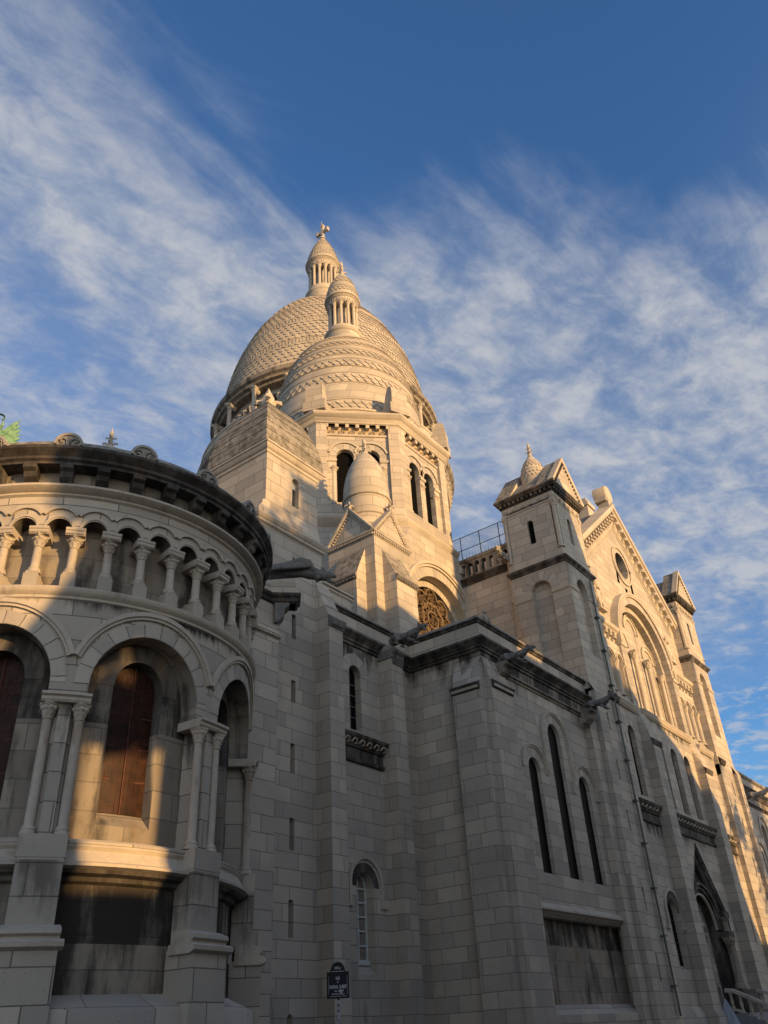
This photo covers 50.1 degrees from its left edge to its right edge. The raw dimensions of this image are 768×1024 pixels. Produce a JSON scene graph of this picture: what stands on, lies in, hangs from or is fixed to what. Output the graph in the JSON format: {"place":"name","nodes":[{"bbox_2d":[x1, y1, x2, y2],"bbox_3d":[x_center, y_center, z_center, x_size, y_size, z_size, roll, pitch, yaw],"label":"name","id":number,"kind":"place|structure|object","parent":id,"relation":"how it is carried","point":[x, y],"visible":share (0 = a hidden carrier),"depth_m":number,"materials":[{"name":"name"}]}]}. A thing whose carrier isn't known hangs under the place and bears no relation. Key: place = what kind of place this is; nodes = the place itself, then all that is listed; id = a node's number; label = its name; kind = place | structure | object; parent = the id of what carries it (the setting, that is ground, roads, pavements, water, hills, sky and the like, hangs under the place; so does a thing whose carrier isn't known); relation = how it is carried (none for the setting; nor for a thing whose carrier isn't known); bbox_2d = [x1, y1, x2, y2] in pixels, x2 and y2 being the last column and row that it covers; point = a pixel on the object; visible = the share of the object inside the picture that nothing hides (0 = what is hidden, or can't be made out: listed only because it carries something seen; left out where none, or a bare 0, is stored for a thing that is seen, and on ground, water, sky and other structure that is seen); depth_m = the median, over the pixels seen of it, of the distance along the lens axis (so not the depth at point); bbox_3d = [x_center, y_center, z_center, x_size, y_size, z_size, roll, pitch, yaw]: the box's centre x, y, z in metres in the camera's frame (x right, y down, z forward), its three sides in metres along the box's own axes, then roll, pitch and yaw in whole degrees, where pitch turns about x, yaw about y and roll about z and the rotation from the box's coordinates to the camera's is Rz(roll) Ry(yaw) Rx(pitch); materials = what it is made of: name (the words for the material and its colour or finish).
{"place":"outdoors","nodes":[
{"label":"outdoors","id":0,"kind":"place"},
{"bbox_2d":[0,0,767,786],"label":"sky","id":1,"kind":"structure","parent":0,"point":[556,211],"materials":[{"name":"blue"}]},
{"bbox_3d":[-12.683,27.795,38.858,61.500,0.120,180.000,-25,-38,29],"label":"pavement","id":2,"kind":"structure","parent":0,"visible":0},
{"bbox_2d":[327,962,348,1023],"bbox_3d":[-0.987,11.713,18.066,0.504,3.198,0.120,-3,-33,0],"label":"street sign","id":3,"kind":"object","parent":2,"relation":"on","point":[337,981],"visible":1,"depth_m":18.64,"materials":[{"name":"black metal"}]},
{"bbox_2d":[0,222,767,1023],"bbox_3d":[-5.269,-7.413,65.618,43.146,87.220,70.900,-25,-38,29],"label":"basilica","id":4,"kind":"structure","parent":2,"relation":"on","point":[298,698],"depth_m":30.28,"materials":[{"name":"stone"}]},
{"bbox_2d":[0,413,20,442],"bbox_3d":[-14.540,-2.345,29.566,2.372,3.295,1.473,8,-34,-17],"label":"angel statue","id":5,"kind":"object","parent":4,"relation":"on","point":[9,434],"visible":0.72,"depth_m":30.52,"materials":[{"name":"green metal"}]},
{"bbox_2d":[453,521,505,559],"bbox_3d":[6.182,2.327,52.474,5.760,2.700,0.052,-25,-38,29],"label":"fence","id":6,"kind":"object","parent":4,"relation":"on","point":[498,530],"visible":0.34,"depth_m":52.74,"materials":[{"name":"grey metal"}]},
{"bbox_2d":[724,988,767,1023],"bbox_3d":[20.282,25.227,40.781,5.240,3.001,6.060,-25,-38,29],"label":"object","id":7,"kind":"structure","parent":2,"relation":"on","point":[758,1005],"depth_m":39.84,"materials":[{"name":"stone"}]},
{"bbox_2d":[723,998,740,1023],"bbox_3d":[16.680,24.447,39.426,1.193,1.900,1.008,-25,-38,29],"label":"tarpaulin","id":8,"kind":"object","parent":7,"relation":"on","point":[732,1018],"visible":0.85,"depth_m":39.37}
]}

